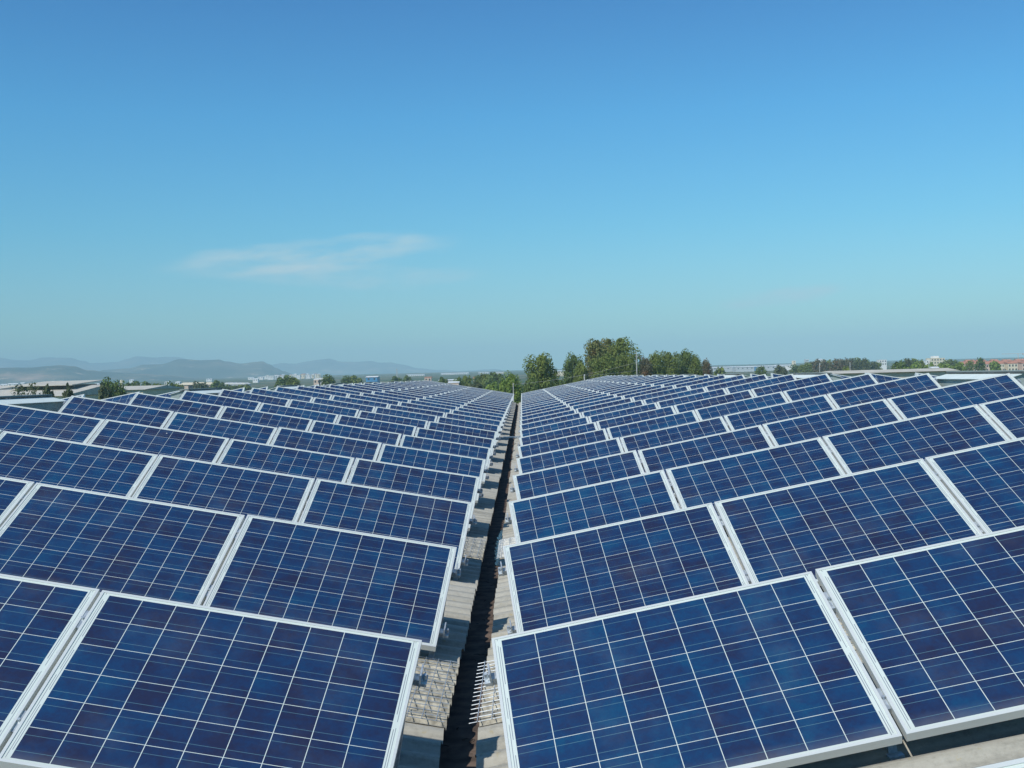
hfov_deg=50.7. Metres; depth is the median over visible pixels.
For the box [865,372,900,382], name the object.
solar panel
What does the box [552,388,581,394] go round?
solar panel
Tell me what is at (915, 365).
bush
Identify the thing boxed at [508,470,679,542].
solar panel
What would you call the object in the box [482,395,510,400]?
solar panel
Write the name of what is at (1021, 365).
house
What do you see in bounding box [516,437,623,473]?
solar panel
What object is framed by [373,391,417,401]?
solar panel
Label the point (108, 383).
tree
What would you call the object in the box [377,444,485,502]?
solar panel
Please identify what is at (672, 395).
solar panel
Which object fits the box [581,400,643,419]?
solar panel
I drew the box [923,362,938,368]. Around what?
bush
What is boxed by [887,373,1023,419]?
solar panel
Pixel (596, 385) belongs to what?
solar panel
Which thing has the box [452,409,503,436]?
solar panel
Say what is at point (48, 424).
solar panel
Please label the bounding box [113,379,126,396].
tree
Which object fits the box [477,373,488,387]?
bush
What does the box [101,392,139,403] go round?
solar panel
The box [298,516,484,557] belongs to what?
safety mesh
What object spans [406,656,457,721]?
safety mesh
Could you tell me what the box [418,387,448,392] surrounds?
solar panel
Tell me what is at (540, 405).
solar panel
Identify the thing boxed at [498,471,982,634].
mounting rack
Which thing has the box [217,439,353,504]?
solar panel
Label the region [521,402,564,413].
solar panel
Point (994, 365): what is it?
bush
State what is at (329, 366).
hills
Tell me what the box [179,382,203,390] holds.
shed
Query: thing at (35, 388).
tree
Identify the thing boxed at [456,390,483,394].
solar panel
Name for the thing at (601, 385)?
solar panel
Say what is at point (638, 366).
tree
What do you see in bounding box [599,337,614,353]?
tree
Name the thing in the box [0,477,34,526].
solar panel
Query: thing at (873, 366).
tree
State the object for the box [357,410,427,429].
solar panel
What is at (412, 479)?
solar panel
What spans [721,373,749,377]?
ridge ventilator
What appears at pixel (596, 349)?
tree
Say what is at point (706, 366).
tree
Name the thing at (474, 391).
solar panel
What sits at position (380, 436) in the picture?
solar panel
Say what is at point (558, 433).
solar panel
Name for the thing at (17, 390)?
tree
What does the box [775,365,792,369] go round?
factory
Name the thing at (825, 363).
tree
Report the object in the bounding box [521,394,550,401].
solar panel
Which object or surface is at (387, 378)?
ground
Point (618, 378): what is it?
solar panel
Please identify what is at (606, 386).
solar panel
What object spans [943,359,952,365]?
tree
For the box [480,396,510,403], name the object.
solar panel
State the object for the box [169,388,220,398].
ridge ventilator
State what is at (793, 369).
tree
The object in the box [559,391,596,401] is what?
solar panel
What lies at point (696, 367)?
tree
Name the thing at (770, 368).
factory
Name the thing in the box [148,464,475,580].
mounting rack
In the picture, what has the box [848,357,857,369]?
tree
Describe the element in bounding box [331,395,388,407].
solar panel
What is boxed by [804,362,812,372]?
tree
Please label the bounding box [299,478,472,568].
solar panel
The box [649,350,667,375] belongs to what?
tree
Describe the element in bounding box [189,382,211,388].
shed
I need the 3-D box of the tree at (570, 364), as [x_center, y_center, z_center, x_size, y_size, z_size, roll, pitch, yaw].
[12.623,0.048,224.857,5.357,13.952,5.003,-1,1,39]
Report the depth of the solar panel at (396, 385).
49.79 m
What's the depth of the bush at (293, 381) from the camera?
428.63 m
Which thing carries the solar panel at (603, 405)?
on the mounting rack
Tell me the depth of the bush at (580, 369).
213.22 m
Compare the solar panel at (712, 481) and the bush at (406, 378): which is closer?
the solar panel at (712, 481)
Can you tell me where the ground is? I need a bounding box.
[85,357,1023,391]
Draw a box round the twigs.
[442,543,495,746]
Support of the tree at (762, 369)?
on the ground
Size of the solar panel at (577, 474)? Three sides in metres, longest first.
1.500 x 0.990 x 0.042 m
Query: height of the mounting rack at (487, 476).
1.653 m
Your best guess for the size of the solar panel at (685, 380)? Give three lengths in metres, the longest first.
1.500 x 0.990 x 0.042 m
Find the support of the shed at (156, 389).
on the ground
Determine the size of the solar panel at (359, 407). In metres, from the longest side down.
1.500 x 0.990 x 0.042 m
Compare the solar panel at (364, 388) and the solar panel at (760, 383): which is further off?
the solar panel at (364, 388)
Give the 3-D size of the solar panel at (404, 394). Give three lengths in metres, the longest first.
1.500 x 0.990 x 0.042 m
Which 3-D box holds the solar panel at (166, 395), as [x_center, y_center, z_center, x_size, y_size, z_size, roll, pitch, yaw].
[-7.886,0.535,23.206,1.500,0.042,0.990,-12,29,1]
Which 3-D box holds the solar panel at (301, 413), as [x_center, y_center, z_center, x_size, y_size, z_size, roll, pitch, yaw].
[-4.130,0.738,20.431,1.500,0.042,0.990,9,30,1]
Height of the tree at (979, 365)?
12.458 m
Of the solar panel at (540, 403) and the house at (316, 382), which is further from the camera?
the house at (316, 382)
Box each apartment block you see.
[877,360,886,369]
[926,356,944,365]
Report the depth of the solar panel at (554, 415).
28.58 m
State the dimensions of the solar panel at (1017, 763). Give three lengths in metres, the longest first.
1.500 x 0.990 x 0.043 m
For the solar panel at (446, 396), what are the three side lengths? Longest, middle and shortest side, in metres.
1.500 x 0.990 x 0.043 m
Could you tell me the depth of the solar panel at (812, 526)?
7.19 m
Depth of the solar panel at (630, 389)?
36.52 m
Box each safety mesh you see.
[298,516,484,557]
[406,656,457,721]
[469,614,853,723]
[497,503,680,557]
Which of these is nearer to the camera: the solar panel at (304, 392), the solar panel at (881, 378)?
the solar panel at (881, 378)
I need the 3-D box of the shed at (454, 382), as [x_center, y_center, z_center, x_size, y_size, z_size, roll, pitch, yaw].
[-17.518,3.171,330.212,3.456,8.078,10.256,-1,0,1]
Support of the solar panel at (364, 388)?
on the mounting rack
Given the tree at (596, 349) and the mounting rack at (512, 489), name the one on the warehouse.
the mounting rack at (512, 489)
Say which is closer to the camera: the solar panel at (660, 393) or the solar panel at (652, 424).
the solar panel at (652, 424)
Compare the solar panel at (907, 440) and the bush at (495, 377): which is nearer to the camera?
the solar panel at (907, 440)
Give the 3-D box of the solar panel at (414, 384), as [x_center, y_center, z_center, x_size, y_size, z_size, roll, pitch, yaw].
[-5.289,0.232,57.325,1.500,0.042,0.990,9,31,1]
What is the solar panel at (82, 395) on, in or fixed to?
on the warehouse
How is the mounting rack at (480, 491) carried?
on the warehouse
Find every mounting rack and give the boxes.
[11,610,427,767]
[17,495,460,659]
[63,401,487,506]
[96,427,482,535]
[130,397,492,486]
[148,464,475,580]
[179,395,495,469]
[484,592,904,760]
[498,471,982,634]
[505,415,991,523]
[510,379,1020,492]
[514,378,937,471]
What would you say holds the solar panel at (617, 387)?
on the mounting rack
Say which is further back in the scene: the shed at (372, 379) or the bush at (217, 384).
the shed at (372, 379)
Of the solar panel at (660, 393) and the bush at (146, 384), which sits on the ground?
the bush at (146, 384)
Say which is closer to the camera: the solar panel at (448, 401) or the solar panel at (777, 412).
the solar panel at (777, 412)
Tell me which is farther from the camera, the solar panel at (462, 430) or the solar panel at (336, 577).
the solar panel at (462, 430)
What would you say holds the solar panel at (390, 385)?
on the mounting rack
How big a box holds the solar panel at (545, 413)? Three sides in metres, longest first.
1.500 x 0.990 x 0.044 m
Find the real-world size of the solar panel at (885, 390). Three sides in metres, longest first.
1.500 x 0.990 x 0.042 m
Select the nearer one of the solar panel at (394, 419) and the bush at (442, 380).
the solar panel at (394, 419)
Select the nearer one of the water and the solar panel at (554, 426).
the water
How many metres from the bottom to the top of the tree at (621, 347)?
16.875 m
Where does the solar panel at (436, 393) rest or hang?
on the mounting rack
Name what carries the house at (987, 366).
on the ground
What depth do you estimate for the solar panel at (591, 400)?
33.86 m
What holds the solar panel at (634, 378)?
on the warehouse
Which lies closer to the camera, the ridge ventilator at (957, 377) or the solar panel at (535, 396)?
the ridge ventilator at (957, 377)
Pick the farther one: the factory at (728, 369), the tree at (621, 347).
the factory at (728, 369)
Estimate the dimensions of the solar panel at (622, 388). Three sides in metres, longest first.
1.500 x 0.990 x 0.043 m
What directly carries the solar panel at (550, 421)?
on the mounting rack
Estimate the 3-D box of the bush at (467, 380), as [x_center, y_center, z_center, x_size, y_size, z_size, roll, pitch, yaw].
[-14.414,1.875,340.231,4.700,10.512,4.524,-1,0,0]
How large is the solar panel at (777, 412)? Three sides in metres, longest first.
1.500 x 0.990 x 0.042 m
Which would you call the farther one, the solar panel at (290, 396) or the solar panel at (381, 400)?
the solar panel at (381, 400)
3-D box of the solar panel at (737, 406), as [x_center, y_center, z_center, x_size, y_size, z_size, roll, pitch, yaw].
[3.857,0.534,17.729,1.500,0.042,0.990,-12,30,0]
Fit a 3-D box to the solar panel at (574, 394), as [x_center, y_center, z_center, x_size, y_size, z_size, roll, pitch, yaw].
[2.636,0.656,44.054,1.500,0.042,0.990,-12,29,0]
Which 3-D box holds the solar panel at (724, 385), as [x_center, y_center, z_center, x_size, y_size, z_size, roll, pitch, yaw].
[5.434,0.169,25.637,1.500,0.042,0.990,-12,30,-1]
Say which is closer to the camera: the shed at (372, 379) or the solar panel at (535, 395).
the solar panel at (535, 395)
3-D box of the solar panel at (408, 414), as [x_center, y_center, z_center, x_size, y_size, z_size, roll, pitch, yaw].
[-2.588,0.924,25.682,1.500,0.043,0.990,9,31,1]
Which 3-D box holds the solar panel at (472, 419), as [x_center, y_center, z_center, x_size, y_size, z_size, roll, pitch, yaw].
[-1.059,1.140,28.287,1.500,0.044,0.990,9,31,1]
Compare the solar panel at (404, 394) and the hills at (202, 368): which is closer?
the solar panel at (404, 394)
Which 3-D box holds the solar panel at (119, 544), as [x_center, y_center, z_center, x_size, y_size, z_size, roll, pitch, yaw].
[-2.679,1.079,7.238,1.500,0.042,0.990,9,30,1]
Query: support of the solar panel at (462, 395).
on the mounting rack
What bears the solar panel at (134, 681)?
on the mounting rack at (420, 679)
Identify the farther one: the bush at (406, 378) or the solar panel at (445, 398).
the bush at (406, 378)
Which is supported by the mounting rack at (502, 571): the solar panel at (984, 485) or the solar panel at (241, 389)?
the solar panel at (984, 485)
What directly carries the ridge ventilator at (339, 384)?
on the warehouse
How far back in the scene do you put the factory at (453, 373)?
2581.38 m
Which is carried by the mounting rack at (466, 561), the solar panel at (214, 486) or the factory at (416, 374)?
the solar panel at (214, 486)
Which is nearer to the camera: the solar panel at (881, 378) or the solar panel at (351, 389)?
the solar panel at (881, 378)
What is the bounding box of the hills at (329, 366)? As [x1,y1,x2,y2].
[0,356,502,374]
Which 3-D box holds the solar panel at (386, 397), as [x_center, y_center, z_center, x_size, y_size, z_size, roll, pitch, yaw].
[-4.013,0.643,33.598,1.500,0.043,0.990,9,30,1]
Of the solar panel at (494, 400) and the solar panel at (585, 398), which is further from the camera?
the solar panel at (494, 400)
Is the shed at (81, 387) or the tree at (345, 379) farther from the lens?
the tree at (345, 379)
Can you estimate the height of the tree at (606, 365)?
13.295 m
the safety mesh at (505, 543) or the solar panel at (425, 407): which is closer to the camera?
the safety mesh at (505, 543)
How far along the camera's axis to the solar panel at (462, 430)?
23.30 m
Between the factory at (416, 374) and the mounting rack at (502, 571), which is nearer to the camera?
the mounting rack at (502, 571)
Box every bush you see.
[42,383,55,397]
[61,382,74,398]
[97,381,112,399]
[125,381,140,385]
[141,381,156,385]
[192,381,207,388]
[209,380,225,389]
[225,384,238,389]
[238,384,251,390]
[273,375,289,387]
[286,376,300,384]
[349,375,363,383]
[389,376,401,381]
[402,375,411,381]
[438,377,447,382]
[461,375,471,385]
[468,381,482,388]
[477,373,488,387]
[483,381,498,390]
[484,372,503,385]
[499,378,512,392]
[523,377,539,392]
[552,380,563,386]
[572,360,588,382]
[713,367,727,375]
[773,365,787,374]
[911,362,923,368]
[918,359,924,366]
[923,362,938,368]
[935,362,952,368]
[951,362,966,370]
[989,360,1000,369]
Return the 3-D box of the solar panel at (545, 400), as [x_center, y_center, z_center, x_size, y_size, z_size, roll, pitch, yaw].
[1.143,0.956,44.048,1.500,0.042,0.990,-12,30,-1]
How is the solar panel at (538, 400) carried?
on the warehouse
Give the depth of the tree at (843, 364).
578.19 m
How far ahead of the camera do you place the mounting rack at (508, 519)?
10.05 m
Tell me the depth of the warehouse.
6.40 m
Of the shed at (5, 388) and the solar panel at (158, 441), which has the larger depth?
the shed at (5, 388)
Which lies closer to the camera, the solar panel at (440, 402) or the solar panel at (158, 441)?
the solar panel at (158, 441)
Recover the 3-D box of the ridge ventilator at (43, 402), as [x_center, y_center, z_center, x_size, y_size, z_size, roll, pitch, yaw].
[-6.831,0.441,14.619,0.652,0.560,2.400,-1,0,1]
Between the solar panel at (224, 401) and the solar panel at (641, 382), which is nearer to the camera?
the solar panel at (224, 401)
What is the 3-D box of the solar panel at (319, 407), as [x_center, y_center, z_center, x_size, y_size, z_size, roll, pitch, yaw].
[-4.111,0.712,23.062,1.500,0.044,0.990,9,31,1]
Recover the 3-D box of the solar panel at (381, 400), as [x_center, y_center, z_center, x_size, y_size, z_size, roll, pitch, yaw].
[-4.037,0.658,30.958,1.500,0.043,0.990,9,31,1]
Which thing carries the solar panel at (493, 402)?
on the mounting rack
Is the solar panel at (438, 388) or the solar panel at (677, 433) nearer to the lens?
the solar panel at (677, 433)
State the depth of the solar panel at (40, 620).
4.75 m
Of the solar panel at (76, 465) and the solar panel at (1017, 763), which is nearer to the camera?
the solar panel at (1017, 763)
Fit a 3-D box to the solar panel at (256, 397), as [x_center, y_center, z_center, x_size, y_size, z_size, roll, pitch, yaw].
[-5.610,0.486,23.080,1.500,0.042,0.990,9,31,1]
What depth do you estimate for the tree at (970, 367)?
556.89 m
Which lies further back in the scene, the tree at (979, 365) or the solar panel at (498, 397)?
the tree at (979, 365)
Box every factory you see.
[408,374,425,375]
[441,372,468,374]
[709,366,735,371]
[733,366,753,371]
[757,365,776,370]
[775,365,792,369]
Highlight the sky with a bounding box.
[0,0,1023,370]
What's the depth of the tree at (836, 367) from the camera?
574.30 m
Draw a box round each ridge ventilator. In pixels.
[0,394,66,411]
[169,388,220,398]
[269,385,300,390]
[325,383,346,386]
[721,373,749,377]
[793,372,842,380]
[934,370,1023,386]
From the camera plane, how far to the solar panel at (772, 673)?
4.50 m
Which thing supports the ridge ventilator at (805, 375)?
on the warehouse
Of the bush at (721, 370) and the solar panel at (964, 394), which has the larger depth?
the bush at (721, 370)
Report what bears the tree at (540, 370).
on the ground
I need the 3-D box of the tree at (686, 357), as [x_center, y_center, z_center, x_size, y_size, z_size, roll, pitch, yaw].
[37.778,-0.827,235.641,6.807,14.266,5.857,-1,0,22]
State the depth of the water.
12.79 m
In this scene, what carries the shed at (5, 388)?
on the ground
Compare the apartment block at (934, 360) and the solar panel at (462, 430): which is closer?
the solar panel at (462, 430)
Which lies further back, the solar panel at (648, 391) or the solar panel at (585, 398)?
the solar panel at (585, 398)
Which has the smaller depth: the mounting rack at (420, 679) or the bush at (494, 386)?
the mounting rack at (420, 679)
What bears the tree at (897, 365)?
on the ground
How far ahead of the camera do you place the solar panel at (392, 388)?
44.50 m
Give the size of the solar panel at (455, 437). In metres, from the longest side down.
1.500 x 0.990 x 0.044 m
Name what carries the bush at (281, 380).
on the ground
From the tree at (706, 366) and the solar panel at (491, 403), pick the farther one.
the tree at (706, 366)
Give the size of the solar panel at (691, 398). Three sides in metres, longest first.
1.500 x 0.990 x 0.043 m
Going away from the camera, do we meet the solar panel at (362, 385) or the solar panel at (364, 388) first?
the solar panel at (364, 388)
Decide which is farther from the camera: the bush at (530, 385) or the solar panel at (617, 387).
the bush at (530, 385)
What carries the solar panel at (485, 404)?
on the mounting rack
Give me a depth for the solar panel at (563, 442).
17.98 m
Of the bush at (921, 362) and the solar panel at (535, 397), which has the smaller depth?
the solar panel at (535, 397)
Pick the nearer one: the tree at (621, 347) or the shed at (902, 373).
the shed at (902, 373)
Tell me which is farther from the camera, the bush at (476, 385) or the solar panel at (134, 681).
the bush at (476, 385)
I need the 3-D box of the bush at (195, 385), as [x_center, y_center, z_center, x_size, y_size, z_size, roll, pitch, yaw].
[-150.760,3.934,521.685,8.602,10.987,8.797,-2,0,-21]
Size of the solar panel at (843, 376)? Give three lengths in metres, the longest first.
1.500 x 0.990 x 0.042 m
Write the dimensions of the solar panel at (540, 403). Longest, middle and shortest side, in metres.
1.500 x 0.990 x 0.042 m
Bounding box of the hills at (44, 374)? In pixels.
[0,365,222,383]
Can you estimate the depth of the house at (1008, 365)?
811.94 m
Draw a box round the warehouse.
[202,402,1023,767]
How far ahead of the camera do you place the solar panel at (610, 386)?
44.44 m
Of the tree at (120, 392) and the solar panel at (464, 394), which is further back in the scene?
the tree at (120, 392)
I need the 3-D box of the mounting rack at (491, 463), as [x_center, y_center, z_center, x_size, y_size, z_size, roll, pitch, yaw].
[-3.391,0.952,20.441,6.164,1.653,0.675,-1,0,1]
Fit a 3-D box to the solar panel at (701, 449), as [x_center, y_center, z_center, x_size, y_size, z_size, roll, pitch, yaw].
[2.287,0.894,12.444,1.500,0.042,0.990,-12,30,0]
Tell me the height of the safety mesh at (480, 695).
0.414 m
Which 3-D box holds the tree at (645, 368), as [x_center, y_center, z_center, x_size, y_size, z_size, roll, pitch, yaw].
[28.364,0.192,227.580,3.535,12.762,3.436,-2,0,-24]
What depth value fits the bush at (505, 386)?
164.58 m
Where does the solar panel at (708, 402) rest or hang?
on the mounting rack
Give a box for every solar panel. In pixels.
[0,403,104,443]
[0,431,157,496]
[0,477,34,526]
[0,483,244,604]
[0,574,99,752]
[0,590,421,767]
[58,396,173,427]
[62,394,84,400]
[87,419,228,462]
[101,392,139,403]
[128,393,223,417]
[132,454,314,528]
[156,391,177,397]
[164,412,277,444]
[179,390,260,410]
[203,515,456,651]
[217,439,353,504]
[218,389,289,405]
[218,406,312,430]
[233,387,244,391]
[244,386,267,392]
[250,388,313,401]
[258,403,338,424]
[270,427,381,482]
[275,386,332,399]
[287,399,358,417]
[296,386,348,398]
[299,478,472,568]
[309,420,401,460]
[312,397,374,413]
[314,385,361,394]
[329,384,372,394]
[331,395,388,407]
[336,415,416,445]
[342,384,383,391]
[347,458,479,530]
[348,394,399,406]
[353,383,391,390]
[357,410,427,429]
[362,393,408,404]
[363,383,399,389]
[372,382,406,388]
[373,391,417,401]
[374,407,436,424]
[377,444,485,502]
[381,382,412,387]
[383,390,424,399]
[388,382,417,387]
[388,404,444,418]
[392,389,430,396]
[394,381,422,386]
[399,402,451,416]
[400,381,427,386]
[400,389,435,395]
[400,434,490,483]
[407,388,440,394]
[409,399,456,412]
[413,387,444,393]
[415,427,493,468]
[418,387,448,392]
[418,398,461,407]
[423,386,451,391]
[424,396,465,407]
[427,421,496,454]
[428,386,455,391]
[431,395,468,402]
[436,394,472,402]
[437,416,499,449]
[441,393,474,399]
[445,392,477,399]
[445,413,501,442]
[449,391,479,396]
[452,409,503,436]
[453,391,481,395]
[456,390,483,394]
[457,407,504,431]
[461,389,486,393]
[462,405,505,425]
[466,403,506,424]
[470,401,507,420]
[473,400,508,418]
[476,398,509,415]
[478,397,509,412]
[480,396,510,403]
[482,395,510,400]
[484,394,511,407]
[491,571,901,767]
[503,503,748,632]
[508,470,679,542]
[513,450,643,499]
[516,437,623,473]
[518,428,608,457]
[519,416,588,436]
[519,422,597,445]
[520,404,567,415]
[520,406,571,419]
[520,409,575,423]
[520,412,581,429]
[521,392,548,398]
[521,393,549,399]
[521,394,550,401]
[521,395,552,402]
[521,396,554,403]
[521,397,556,406]
[521,399,558,407]
[521,400,560,410]
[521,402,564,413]
[550,387,578,394]
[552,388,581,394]
[553,389,584,396]
[555,389,588,397]
[557,390,592,398]
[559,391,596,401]
[562,392,602,403]
[564,393,607,404]
[568,394,614,407]
[571,396,622,412]
[576,397,632,414]
[577,381,604,387]
[579,381,607,387]
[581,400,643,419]
[582,382,612,389]
[585,382,617,389]
[588,402,657,424]
[589,382,622,390]
[593,382,628,392]
[596,406,675,432]
[597,383,635,392]
[603,383,642,394]
[605,375,631,381]
[606,410,698,441]
[608,384,651,396]
[609,375,637,381]
[613,375,642,381]
[615,384,662,396]
[618,375,649,382]
[620,416,729,472]
[623,375,656,382]
[623,385,673,400]
[629,375,664,383]
[632,386,688,402]
[636,375,673,384]
[638,425,773,496]
[643,375,684,385]
[643,387,705,405]
[652,375,695,385]
[657,388,726,409]
[662,375,709,387]
[666,437,844,515]
[674,375,725,387]
[674,389,753,412]
[688,374,744,389]
[694,391,787,430]
[705,374,767,390]
[714,458,982,585]
[724,394,835,442]
[725,374,796,393]
[751,373,831,396]
[762,399,901,445]
[771,373,783,377]
[783,373,877,401]
[815,526,1023,740]
[822,404,1009,473]
[827,373,940,408]
[832,374,850,378]
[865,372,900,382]
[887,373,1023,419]
[925,437,1023,533]
[976,758,1023,767]
[979,395,1023,439]
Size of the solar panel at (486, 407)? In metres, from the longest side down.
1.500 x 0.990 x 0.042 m
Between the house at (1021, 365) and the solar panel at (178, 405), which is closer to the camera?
the solar panel at (178, 405)
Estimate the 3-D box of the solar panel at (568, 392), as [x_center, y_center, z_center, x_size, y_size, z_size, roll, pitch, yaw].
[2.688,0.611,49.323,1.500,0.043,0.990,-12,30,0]
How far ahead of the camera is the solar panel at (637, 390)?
33.87 m
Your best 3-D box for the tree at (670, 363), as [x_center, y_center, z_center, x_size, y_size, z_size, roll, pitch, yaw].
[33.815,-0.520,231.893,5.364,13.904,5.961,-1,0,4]
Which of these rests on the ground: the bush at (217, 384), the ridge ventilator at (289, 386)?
the bush at (217, 384)
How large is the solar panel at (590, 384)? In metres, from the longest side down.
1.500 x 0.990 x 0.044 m
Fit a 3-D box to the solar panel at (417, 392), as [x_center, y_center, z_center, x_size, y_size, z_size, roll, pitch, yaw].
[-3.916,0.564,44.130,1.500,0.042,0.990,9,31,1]
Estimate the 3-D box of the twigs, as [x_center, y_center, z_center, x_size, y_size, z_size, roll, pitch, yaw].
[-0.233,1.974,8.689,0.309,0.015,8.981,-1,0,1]
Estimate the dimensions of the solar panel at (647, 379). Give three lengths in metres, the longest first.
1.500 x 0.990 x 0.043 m
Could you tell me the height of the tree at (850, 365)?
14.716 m
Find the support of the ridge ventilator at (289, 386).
on the warehouse
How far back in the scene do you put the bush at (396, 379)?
639.46 m
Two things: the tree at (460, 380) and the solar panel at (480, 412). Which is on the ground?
the tree at (460, 380)
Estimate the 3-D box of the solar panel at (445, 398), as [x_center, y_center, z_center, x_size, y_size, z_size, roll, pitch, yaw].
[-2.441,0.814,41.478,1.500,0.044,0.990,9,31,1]
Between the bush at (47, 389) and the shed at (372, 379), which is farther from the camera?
the shed at (372, 379)
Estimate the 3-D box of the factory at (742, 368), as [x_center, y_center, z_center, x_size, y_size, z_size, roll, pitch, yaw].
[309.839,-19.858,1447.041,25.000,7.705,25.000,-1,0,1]
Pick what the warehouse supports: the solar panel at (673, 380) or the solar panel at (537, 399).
the solar panel at (537, 399)
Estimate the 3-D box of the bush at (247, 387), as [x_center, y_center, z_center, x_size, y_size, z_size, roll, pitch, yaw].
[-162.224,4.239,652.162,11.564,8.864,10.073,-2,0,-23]
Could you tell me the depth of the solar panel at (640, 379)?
47.08 m
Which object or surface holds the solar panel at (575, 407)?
on the mounting rack
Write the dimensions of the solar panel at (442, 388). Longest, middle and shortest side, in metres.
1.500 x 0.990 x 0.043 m
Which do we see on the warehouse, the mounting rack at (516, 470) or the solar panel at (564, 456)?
the mounting rack at (516, 470)
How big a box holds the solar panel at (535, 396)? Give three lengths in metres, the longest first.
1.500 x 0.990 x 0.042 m
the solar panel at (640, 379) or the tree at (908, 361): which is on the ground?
the tree at (908, 361)
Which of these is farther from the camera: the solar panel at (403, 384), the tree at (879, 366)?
the tree at (879, 366)
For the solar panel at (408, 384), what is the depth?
55.05 m
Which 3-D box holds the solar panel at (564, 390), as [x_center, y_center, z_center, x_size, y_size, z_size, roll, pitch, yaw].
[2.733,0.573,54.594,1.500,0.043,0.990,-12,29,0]
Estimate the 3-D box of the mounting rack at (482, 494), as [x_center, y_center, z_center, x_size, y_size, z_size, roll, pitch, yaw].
[-3.430,0.993,15.173,6.164,1.653,0.675,-1,0,1]
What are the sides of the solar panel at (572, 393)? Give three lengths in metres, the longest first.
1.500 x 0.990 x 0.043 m
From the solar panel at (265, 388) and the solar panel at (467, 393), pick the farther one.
the solar panel at (467, 393)
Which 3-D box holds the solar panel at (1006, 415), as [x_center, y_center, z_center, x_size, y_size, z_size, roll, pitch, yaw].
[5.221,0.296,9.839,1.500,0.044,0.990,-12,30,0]
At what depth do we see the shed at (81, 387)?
228.30 m
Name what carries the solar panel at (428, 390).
on the mounting rack
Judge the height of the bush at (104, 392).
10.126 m
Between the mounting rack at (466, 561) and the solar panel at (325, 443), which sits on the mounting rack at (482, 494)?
the solar panel at (325, 443)
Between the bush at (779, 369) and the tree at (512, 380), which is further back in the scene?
the bush at (779, 369)
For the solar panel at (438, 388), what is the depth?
55.05 m
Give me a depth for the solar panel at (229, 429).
15.39 m
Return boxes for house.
[313,379,319,384]
[983,362,989,370]
[1004,361,1017,369]
[1018,361,1023,369]
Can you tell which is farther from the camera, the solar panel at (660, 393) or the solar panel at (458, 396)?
the solar panel at (458, 396)
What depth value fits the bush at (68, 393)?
150.11 m
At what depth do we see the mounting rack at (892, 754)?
4.31 m
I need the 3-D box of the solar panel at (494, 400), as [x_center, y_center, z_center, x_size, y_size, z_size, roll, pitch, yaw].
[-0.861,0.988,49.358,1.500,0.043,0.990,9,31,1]
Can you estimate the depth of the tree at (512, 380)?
169.51 m
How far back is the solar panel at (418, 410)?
28.64 m
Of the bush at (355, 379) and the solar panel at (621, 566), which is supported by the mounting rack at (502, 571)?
the solar panel at (621, 566)
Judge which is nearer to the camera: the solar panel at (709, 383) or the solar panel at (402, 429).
the solar panel at (402, 429)
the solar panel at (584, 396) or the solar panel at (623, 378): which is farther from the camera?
the solar panel at (623, 378)
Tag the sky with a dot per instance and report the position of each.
(453, 185)
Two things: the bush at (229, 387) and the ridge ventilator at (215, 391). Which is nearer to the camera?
the ridge ventilator at (215, 391)
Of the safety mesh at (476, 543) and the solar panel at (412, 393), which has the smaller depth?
the safety mesh at (476, 543)
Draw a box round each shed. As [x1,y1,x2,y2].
[0,380,125,398]
[0,386,17,389]
[119,385,183,394]
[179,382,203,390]
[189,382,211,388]
[366,376,379,382]
[448,381,459,384]
[820,368,960,377]
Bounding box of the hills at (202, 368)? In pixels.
[101,359,291,377]
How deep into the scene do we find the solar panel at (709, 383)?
28.61 m
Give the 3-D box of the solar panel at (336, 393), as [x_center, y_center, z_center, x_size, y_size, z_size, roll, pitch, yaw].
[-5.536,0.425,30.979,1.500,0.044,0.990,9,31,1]
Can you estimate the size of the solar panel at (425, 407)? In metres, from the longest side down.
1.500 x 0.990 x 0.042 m
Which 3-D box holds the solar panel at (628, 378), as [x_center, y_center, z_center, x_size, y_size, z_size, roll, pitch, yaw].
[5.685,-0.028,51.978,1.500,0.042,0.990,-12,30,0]
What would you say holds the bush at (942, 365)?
on the ground
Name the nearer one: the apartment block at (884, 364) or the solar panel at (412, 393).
the solar panel at (412, 393)
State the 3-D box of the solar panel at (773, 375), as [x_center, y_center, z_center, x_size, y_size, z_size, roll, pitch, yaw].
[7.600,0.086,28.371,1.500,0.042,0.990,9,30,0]
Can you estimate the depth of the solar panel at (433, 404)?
33.90 m
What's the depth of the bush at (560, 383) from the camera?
214.57 m
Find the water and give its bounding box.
[494,530,502,565]
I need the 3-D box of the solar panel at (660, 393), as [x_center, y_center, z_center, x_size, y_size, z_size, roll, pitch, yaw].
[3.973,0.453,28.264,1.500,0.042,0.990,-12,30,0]
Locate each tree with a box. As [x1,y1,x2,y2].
[11,384,27,397]
[27,382,39,394]
[99,376,115,396]
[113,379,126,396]
[320,374,335,385]
[340,375,351,383]
[453,376,464,385]
[503,370,523,403]
[522,353,559,388]
[562,351,583,383]
[584,338,610,378]
[589,352,618,378]
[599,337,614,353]
[604,336,643,372]
[613,352,634,375]
[626,360,639,374]
[638,357,652,375]
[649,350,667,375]
[659,350,681,374]
[673,348,697,373]
[688,354,702,375]
[700,358,712,375]
[755,366,766,374]
[788,364,801,374]
[797,364,809,372]
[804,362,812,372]
[813,358,824,372]
[820,359,828,370]
[828,358,839,370]
[839,359,847,370]
[844,357,852,369]
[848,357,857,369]
[858,357,869,369]
[868,361,877,369]
[875,362,882,369]
[891,360,905,368]
[902,358,913,366]
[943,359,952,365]
[965,360,974,370]
[974,357,986,370]
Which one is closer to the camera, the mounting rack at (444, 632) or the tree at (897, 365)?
the mounting rack at (444, 632)
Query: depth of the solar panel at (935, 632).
4.54 m
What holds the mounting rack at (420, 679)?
on the warehouse

